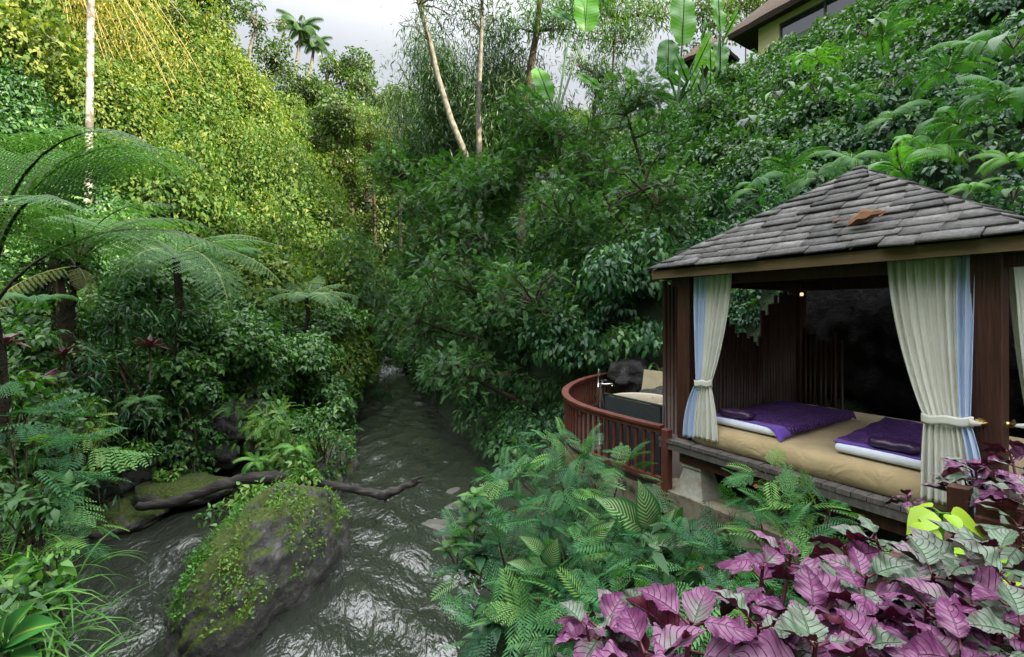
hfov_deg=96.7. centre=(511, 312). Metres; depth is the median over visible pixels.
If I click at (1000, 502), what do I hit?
purple leaf plant
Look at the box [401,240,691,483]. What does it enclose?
bank foliage
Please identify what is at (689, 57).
hut
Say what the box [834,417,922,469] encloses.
massage pad
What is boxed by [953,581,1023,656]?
purple leaf plant
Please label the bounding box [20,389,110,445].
leafy plant
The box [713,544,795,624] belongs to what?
purple leaf plant
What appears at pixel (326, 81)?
tree
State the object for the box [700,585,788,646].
purple leaf plant
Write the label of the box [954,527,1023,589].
creeping leaves
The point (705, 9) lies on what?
tree
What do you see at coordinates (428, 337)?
feathery tree
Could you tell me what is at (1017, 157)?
fern
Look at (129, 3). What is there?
tree
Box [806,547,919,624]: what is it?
purple leaf plant
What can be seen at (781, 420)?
massage pad
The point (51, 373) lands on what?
cordyline
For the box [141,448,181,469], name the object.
rock
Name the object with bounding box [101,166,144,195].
bush
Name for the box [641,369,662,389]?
stone slab
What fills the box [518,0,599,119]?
banana plant
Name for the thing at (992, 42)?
leaf plant
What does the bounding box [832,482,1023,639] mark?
planter
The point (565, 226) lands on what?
feathery tree
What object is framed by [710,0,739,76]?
banana plant
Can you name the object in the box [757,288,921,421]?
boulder
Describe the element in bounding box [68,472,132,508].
rock
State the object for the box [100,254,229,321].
shrub
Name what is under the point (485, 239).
feathery tree
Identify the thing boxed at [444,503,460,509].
rock
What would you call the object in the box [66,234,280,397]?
tree fern
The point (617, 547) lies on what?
feathery shrub
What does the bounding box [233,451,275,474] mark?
fern
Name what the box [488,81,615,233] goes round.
feathery tree
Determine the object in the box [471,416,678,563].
feathery shrub
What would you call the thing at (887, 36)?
fern
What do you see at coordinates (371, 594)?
river
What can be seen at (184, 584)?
moss growth
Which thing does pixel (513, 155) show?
feathery tree
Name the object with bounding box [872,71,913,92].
leaf plant
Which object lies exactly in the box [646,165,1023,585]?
pavilion
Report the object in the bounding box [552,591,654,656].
purple leaf plant
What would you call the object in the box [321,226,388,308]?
shrub
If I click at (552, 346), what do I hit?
trailing shrub
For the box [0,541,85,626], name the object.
leafy plant
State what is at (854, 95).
fern
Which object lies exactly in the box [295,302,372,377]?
shrub
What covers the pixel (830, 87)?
leaf plant
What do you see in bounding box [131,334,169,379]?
cordyline
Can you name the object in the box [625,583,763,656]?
purple leaf plant
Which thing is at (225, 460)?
rock
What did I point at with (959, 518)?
seedling
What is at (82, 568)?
grass tuft
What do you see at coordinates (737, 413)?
eye pillow
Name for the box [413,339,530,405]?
feathery tree
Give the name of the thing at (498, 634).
glossy shrub
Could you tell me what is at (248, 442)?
leafy plant
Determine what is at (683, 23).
banana plant
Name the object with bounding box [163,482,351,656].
boulder
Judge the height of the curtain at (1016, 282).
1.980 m
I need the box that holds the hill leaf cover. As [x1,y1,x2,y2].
[455,0,1023,337]
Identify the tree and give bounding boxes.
[83,0,94,225]
[108,0,171,54]
[144,0,206,63]
[188,0,252,61]
[196,18,252,69]
[230,0,288,74]
[241,31,298,118]
[267,60,346,171]
[267,90,312,156]
[274,18,289,80]
[276,8,323,78]
[292,85,376,208]
[294,34,332,78]
[304,54,358,158]
[309,150,349,219]
[317,46,378,214]
[343,67,404,262]
[351,106,384,202]
[356,137,439,305]
[361,114,413,191]
[366,283,492,359]
[371,80,421,274]
[377,216,446,314]
[381,176,488,318]
[394,149,497,282]
[397,238,532,348]
[398,0,471,299]
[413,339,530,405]
[422,199,528,284]
[423,141,543,276]
[438,0,528,262]
[466,130,566,246]
[472,256,586,344]
[484,0,669,249]
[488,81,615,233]
[509,165,618,264]
[543,134,628,233]
[555,0,671,108]
[557,48,636,166]
[578,53,694,197]
[581,137,716,241]
[677,0,742,55]
[709,0,767,64]
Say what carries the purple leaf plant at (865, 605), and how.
in the planter
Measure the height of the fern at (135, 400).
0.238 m
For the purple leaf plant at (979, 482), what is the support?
in the planter
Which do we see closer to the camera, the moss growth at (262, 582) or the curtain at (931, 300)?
the curtain at (931, 300)
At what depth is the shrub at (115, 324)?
10.07 m
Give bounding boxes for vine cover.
[0,0,407,411]
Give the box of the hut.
[683,37,739,82]
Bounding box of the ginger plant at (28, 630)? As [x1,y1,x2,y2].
[0,600,59,656]
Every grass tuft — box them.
[0,505,67,570]
[0,526,145,597]
[0,566,127,653]
[1,575,157,656]
[39,620,153,656]
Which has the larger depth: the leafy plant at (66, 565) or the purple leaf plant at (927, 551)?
the leafy plant at (66, 565)
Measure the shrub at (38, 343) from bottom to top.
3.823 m
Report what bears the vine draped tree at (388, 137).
on the terrain
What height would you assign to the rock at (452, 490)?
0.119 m
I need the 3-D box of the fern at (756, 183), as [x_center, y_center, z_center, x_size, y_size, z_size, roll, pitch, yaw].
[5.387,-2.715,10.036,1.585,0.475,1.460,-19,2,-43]
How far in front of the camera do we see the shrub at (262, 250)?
18.69 m
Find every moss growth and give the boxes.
[163,488,266,633]
[200,476,351,637]
[248,429,357,495]
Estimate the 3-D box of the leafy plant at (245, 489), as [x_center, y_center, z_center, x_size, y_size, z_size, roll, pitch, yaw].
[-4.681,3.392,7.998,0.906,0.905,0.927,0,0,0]
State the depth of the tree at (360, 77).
51.69 m
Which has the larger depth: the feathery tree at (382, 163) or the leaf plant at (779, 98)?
the feathery tree at (382, 163)
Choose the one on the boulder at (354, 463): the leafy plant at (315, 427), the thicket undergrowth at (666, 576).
the leafy plant at (315, 427)
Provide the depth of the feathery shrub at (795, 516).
4.01 m
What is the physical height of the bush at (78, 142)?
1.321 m
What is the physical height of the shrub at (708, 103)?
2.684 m
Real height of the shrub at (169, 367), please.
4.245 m
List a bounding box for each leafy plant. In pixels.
[0,469,92,555]
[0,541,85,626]
[0,570,70,654]
[6,366,66,431]
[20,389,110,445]
[30,396,126,469]
[80,434,157,486]
[148,385,192,407]
[150,464,183,483]
[192,503,238,535]
[212,389,292,455]
[216,477,270,525]
[239,397,319,467]
[278,454,322,486]
[290,403,353,466]
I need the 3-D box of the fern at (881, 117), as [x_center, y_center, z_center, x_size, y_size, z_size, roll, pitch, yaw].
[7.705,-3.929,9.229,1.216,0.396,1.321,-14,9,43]
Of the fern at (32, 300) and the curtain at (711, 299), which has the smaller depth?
the curtain at (711, 299)
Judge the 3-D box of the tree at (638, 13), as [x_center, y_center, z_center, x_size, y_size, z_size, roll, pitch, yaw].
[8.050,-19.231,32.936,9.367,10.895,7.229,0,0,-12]
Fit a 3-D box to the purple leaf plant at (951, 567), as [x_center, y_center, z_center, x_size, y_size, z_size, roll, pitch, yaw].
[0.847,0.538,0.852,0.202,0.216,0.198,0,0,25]
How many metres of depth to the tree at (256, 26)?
35.95 m
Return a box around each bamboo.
[5,0,249,129]
[39,0,220,144]
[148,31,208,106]
[353,40,516,263]
[382,1,591,265]
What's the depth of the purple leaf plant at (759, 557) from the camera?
0.96 m
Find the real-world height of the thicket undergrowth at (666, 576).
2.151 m
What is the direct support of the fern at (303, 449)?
on the boulder at (354, 463)
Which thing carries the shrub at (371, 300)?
on the terrain
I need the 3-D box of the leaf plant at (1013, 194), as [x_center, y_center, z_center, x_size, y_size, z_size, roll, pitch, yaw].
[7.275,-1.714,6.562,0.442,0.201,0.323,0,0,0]
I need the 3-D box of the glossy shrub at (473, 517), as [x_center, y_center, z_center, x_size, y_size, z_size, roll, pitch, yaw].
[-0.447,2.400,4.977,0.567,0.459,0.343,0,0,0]
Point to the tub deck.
(630, 484)
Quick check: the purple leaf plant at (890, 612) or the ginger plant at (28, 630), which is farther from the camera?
the ginger plant at (28, 630)
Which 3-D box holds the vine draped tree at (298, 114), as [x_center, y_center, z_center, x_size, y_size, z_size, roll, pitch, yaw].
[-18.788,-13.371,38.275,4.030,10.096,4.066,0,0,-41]
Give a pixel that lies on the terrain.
(652, 308)
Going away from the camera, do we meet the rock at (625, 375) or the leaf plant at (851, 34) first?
the rock at (625, 375)
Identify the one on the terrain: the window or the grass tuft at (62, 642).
the grass tuft at (62, 642)
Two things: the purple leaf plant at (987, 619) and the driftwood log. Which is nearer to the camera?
the purple leaf plant at (987, 619)
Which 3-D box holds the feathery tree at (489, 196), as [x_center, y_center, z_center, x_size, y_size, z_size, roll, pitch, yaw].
[-1.182,-3.739,18.354,4.987,5.493,5.575,0,0,0]
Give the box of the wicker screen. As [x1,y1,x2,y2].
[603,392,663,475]
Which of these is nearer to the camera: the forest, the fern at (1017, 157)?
the fern at (1017, 157)
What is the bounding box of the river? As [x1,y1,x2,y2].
[52,356,494,656]
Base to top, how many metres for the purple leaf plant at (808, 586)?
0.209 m
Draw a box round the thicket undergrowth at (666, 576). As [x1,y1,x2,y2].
[462,496,807,656]
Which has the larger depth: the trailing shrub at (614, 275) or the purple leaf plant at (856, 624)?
the trailing shrub at (614, 275)
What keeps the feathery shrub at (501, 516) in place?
on the terrain
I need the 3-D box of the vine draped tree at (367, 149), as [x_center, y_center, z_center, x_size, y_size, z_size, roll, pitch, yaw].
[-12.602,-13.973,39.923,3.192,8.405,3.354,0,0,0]
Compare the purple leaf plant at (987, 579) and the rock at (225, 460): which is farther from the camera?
the rock at (225, 460)
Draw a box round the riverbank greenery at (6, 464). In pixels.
[0,233,183,637]
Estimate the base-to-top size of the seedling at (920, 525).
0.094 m
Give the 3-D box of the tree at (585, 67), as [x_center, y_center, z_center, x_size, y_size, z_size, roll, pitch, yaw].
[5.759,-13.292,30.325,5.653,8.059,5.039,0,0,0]
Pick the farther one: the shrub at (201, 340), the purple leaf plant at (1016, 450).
the shrub at (201, 340)
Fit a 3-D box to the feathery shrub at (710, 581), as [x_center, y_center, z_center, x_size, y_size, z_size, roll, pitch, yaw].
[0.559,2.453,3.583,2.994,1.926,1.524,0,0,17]
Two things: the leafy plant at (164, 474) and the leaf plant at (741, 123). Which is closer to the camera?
the leafy plant at (164, 474)
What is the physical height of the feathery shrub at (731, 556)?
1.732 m
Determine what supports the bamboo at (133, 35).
on the terrain
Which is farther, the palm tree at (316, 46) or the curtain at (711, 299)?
the palm tree at (316, 46)
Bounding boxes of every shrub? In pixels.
[0,169,122,447]
[0,381,158,656]
[0,474,130,656]
[3,321,89,534]
[30,340,135,528]
[80,291,184,476]
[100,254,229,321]
[130,349,229,478]
[137,291,231,474]
[144,300,258,412]
[162,186,248,238]
[203,308,299,456]
[221,242,291,287]
[247,205,323,257]
[261,325,353,426]
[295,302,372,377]
[315,382,363,438]
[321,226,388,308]
[343,270,403,401]
[427,467,604,633]
[434,530,474,570]
[437,500,787,656]
[445,508,496,549]
[451,538,501,588]
[453,486,495,523]
[463,604,521,654]
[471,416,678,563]
[479,487,741,649]
[518,309,620,372]
[572,240,669,321]
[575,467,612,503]
[602,319,662,361]
[618,226,673,270]
[690,483,795,624]
[691,86,730,116]
[713,60,754,98]
[721,445,889,608]
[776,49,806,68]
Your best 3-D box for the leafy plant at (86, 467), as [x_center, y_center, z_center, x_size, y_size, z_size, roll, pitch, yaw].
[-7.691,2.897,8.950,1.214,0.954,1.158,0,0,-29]
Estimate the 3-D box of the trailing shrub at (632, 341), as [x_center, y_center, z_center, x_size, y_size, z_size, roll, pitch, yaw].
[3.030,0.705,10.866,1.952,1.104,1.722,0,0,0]
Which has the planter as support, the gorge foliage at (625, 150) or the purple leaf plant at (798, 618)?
the purple leaf plant at (798, 618)
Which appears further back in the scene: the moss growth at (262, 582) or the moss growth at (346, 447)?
the moss growth at (346, 447)
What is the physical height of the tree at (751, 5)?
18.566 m
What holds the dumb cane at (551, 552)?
on the feathery shrub at (617, 547)
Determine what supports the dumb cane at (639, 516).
on the thicket undergrowth at (666, 576)
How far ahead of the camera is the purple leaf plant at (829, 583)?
0.81 m
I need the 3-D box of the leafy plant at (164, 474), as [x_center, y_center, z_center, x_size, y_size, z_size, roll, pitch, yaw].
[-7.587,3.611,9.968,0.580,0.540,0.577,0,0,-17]
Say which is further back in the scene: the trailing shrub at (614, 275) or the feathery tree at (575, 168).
the feathery tree at (575, 168)
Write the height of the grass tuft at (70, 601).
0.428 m
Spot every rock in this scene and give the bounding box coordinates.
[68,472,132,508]
[71,497,170,543]
[115,463,167,492]
[120,471,233,508]
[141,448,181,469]
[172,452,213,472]
[202,442,241,470]
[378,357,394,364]
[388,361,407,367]
[422,519,451,532]
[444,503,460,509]
[446,487,459,493]
[607,354,654,392]
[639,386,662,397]
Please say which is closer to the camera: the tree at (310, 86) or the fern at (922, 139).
the fern at (922, 139)
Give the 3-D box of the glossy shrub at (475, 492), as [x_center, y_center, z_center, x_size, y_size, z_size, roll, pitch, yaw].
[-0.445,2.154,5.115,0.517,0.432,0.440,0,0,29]
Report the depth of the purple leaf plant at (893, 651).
0.63 m
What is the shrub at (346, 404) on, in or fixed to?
on the terrain
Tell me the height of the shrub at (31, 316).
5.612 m
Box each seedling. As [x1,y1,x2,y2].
[906,502,985,540]
[907,507,942,539]
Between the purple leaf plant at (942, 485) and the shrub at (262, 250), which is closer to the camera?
the purple leaf plant at (942, 485)
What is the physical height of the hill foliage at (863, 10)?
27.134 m
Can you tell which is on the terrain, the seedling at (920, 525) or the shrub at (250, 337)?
the shrub at (250, 337)
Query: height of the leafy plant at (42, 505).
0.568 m
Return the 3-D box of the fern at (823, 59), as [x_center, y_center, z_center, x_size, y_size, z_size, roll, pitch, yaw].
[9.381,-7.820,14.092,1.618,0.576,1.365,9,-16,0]
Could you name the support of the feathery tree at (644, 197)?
on the terrain
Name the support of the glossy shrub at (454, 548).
attached to the feathery shrub at (501, 516)
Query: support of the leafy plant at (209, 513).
on the boulder at (266, 552)
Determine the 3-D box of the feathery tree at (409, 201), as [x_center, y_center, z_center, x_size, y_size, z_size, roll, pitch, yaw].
[-3.068,-2.271,18.974,4.337,6.457,4.526,0,0,0]
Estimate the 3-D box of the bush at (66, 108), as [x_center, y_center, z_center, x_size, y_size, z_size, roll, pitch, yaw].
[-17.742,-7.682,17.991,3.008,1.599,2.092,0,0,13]
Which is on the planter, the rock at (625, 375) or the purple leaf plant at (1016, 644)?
the purple leaf plant at (1016, 644)
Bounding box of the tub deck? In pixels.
[565,407,714,515]
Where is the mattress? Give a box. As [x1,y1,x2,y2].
[691,404,1023,511]
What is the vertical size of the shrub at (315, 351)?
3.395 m
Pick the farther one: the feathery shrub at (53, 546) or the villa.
the villa
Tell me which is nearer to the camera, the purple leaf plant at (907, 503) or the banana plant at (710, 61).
the purple leaf plant at (907, 503)
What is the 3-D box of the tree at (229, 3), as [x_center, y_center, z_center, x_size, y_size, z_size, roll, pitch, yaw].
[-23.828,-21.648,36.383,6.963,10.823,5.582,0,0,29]
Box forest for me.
[269,86,622,279]
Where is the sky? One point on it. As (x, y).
(349, 23)
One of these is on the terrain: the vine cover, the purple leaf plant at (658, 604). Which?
the vine cover
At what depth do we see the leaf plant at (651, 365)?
9.85 m
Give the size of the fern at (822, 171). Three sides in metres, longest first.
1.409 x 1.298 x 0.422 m
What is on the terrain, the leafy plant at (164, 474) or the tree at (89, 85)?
the tree at (89, 85)
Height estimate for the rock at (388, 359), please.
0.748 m
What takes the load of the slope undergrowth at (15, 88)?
on the terrain
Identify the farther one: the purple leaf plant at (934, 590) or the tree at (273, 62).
the tree at (273, 62)
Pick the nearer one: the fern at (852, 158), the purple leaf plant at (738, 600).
the purple leaf plant at (738, 600)
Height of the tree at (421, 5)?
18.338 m
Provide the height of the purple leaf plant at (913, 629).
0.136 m
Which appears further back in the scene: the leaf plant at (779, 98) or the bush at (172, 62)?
the bush at (172, 62)
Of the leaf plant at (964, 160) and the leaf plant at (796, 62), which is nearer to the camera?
the leaf plant at (964, 160)
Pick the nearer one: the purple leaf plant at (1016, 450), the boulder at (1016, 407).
the purple leaf plant at (1016, 450)
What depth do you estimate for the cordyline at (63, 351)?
7.59 m
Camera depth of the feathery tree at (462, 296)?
14.67 m
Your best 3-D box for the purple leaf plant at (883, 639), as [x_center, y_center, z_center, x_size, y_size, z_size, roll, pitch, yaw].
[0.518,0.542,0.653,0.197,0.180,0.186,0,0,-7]
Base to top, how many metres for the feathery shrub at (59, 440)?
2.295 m
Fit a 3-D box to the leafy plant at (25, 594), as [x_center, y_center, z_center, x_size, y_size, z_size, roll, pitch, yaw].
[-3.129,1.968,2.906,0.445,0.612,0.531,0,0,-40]
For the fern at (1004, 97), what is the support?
on the terrain
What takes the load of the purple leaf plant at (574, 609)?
in the planter
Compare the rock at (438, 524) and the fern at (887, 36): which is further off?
the fern at (887, 36)
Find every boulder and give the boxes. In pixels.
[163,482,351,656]
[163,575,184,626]
[165,396,264,447]
[243,434,360,501]
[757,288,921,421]
[1009,292,1023,437]
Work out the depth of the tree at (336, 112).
43.81 m
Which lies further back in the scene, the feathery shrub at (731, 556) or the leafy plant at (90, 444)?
the leafy plant at (90, 444)
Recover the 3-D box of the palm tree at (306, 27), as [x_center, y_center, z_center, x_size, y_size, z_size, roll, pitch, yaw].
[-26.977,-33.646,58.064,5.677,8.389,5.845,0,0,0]
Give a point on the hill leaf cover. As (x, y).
(979, 133)
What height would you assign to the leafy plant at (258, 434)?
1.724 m
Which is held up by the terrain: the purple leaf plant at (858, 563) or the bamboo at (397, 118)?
the bamboo at (397, 118)
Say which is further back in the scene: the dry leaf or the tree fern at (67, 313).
the tree fern at (67, 313)
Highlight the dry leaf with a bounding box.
[846,209,884,226]
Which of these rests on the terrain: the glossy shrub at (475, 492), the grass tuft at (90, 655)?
the grass tuft at (90, 655)
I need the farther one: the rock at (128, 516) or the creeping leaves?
the rock at (128, 516)
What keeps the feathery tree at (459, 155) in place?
on the terrain
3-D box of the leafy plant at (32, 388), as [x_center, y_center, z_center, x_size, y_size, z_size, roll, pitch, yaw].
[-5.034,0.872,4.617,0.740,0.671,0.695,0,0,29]
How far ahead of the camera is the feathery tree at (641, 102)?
15.31 m
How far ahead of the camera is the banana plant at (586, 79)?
17.95 m
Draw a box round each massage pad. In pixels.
[716,400,855,441]
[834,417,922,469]
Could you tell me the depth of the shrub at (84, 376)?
8.58 m
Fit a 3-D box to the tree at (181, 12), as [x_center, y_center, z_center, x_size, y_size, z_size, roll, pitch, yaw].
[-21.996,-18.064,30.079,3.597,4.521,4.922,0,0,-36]
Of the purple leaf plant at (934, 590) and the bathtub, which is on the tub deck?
the bathtub
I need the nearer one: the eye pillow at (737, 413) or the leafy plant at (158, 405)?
the eye pillow at (737, 413)
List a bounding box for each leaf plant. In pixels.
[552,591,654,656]
[552,600,637,656]
[587,587,654,654]
[591,606,706,656]
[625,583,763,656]
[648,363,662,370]
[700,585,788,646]
[704,589,795,656]
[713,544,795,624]
[729,115,758,134]
[731,600,878,656]
[734,529,831,605]
[747,600,841,656]
[750,563,854,656]
[762,81,796,106]
[787,565,884,629]
[790,623,906,656]
[792,49,823,73]
[803,77,833,101]
[806,529,884,576]
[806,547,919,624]
[818,607,905,656]
[827,566,944,641]
[830,515,912,582]
[843,18,886,44]
[865,646,918,656]
[867,584,1006,646]
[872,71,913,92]
[881,535,978,635]
[883,526,1008,607]
[884,489,932,513]
[892,619,920,635]
[895,577,1018,642]
[902,596,1002,656]
[916,518,1023,590]
[920,470,986,518]
[933,456,1017,506]
[936,458,1006,497]
[948,601,1023,656]
[950,149,987,164]
[950,538,1023,656]
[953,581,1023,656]
[955,459,1023,510]
[961,646,989,656]
[966,501,1023,581]
[974,473,1023,546]
[977,26,1023,62]
[979,439,1023,498]
[996,186,1023,200]
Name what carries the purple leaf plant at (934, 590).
in the planter
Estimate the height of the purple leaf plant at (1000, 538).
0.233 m
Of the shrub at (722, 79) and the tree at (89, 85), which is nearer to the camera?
the tree at (89, 85)
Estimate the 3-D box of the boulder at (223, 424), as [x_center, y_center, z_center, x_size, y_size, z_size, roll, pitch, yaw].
[-8.349,3.027,12.623,3.189,1.605,2.373,0,0,0]
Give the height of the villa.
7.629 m
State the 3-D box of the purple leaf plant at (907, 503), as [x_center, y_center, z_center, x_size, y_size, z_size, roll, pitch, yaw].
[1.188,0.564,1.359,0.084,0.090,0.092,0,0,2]
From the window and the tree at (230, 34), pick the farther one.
the tree at (230, 34)
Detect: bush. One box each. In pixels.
[54,99,96,133]
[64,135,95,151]
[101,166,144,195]
[147,46,201,83]
[166,145,228,170]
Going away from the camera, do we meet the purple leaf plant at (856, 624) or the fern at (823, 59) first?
the purple leaf plant at (856, 624)
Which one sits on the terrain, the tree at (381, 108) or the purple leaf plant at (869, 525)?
the tree at (381, 108)
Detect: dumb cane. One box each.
[507,521,614,572]
[595,479,688,552]
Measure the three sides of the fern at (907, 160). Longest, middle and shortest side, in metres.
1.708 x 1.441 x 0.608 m
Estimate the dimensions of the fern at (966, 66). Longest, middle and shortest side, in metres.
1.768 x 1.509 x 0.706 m
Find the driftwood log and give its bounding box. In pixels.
[134,470,423,510]
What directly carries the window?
in the villa
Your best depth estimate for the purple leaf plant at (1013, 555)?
1.04 m
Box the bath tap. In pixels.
[596,369,612,443]
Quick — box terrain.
[0,6,1023,656]
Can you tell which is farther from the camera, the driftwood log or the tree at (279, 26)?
the tree at (279, 26)
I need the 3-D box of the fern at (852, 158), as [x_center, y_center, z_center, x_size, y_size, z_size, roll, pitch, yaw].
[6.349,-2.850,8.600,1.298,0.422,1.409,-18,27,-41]
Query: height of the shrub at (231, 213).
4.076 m
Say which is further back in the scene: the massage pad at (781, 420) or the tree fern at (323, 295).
the tree fern at (323, 295)
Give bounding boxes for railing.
[562,372,671,502]
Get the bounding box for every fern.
[0,124,232,656]
[0,188,227,358]
[0,292,83,313]
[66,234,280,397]
[113,395,164,410]
[133,376,176,381]
[206,245,263,256]
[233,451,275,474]
[258,276,358,334]
[272,442,315,461]
[726,171,791,209]
[750,143,830,192]
[782,160,855,198]
[784,39,844,73]
[804,150,895,172]
[817,72,885,109]
[852,0,919,63]
[857,99,930,139]
[867,134,952,178]
[885,135,985,166]
[890,25,1007,107]
[910,91,1012,155]
[922,33,1023,61]
[942,177,1006,194]
[952,74,1023,123]
[968,150,1023,175]
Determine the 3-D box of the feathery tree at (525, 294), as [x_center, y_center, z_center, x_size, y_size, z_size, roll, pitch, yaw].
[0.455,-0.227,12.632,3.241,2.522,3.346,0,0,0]
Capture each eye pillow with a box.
[720,407,754,419]
[868,436,921,454]
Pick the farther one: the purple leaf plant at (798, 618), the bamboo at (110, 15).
the bamboo at (110, 15)
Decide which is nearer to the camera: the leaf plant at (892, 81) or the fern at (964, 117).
the fern at (964, 117)
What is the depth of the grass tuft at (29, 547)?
3.35 m
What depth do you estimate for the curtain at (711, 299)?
5.39 m
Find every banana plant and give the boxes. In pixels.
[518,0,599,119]
[576,68,651,131]
[655,0,712,103]
[691,48,715,95]
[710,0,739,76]
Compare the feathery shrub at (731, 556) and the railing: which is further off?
the railing
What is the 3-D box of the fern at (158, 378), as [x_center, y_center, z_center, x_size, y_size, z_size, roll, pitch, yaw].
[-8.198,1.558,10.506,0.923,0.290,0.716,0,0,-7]
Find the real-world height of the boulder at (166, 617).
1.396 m
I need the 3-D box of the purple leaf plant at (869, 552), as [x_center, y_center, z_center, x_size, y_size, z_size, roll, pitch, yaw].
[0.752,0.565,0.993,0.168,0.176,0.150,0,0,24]
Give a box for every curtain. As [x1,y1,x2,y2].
[683,273,731,442]
[887,255,980,515]
[1009,267,1023,502]
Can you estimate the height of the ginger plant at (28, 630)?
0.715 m
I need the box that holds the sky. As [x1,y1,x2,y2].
[203,0,764,114]
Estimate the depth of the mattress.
4.49 m
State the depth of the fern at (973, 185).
6.93 m
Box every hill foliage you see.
[395,0,1023,382]
[528,0,1023,337]
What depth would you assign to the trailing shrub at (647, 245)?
11.05 m
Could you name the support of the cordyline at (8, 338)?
on the terrain
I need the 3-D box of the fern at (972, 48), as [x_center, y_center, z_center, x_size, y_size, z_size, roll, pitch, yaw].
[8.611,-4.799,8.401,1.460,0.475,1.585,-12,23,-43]
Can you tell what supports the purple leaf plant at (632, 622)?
in the planter
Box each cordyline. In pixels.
[3,333,30,367]
[17,367,68,401]
[47,342,82,387]
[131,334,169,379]
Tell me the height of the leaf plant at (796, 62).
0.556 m
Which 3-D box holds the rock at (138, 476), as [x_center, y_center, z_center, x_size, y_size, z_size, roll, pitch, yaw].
[-8.542,3.784,10.316,1.123,0.865,1.293,0,0,34]
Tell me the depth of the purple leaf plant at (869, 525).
1.03 m
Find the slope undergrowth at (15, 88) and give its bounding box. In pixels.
[0,14,371,442]
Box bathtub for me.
[612,392,662,405]
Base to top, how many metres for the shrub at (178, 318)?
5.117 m
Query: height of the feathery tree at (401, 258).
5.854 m
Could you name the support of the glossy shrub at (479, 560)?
on the thicket undergrowth at (666, 576)
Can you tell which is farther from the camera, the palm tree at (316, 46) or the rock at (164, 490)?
the palm tree at (316, 46)
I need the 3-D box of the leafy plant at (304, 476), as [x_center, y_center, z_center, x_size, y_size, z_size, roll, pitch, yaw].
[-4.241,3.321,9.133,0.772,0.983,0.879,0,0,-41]
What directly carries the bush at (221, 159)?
on the terrain
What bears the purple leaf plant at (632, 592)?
in the planter
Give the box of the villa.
[727,0,859,56]
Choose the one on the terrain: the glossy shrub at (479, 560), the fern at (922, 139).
the fern at (922, 139)
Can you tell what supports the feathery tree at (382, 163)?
on the terrain
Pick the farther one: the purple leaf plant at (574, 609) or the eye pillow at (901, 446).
the eye pillow at (901, 446)
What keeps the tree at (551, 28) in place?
on the terrain
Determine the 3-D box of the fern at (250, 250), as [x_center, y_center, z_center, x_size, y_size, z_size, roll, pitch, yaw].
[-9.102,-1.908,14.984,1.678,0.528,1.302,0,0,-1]
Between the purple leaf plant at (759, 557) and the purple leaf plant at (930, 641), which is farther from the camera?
the purple leaf plant at (759, 557)
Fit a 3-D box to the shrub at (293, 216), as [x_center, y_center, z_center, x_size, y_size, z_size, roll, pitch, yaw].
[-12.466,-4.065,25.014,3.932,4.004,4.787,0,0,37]
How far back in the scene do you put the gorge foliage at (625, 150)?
21.27 m
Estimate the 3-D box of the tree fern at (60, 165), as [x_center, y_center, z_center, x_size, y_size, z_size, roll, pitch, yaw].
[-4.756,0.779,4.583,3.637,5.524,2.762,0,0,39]
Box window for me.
[779,0,859,38]
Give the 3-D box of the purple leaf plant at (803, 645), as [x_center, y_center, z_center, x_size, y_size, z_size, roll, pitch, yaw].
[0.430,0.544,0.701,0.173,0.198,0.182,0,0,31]
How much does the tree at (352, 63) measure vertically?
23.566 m
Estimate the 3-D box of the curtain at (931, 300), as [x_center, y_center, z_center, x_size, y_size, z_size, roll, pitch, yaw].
[3.374,0.535,3.648,0.171,1.980,0.633,0,0,-32]
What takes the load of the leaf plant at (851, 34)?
on the terrain
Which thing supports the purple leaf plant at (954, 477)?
in the planter
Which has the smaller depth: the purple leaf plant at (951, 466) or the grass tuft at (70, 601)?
the purple leaf plant at (951, 466)
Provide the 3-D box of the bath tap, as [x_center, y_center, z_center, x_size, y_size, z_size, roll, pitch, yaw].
[1.568,1.600,7.743,0.291,1.280,0.038,0,0,3]
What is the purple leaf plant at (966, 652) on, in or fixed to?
on the planter
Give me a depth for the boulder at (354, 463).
10.77 m
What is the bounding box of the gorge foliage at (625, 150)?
[367,73,790,391]
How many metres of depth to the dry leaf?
4.12 m
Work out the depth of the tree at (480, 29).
22.53 m
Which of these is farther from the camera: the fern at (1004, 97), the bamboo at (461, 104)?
the bamboo at (461, 104)

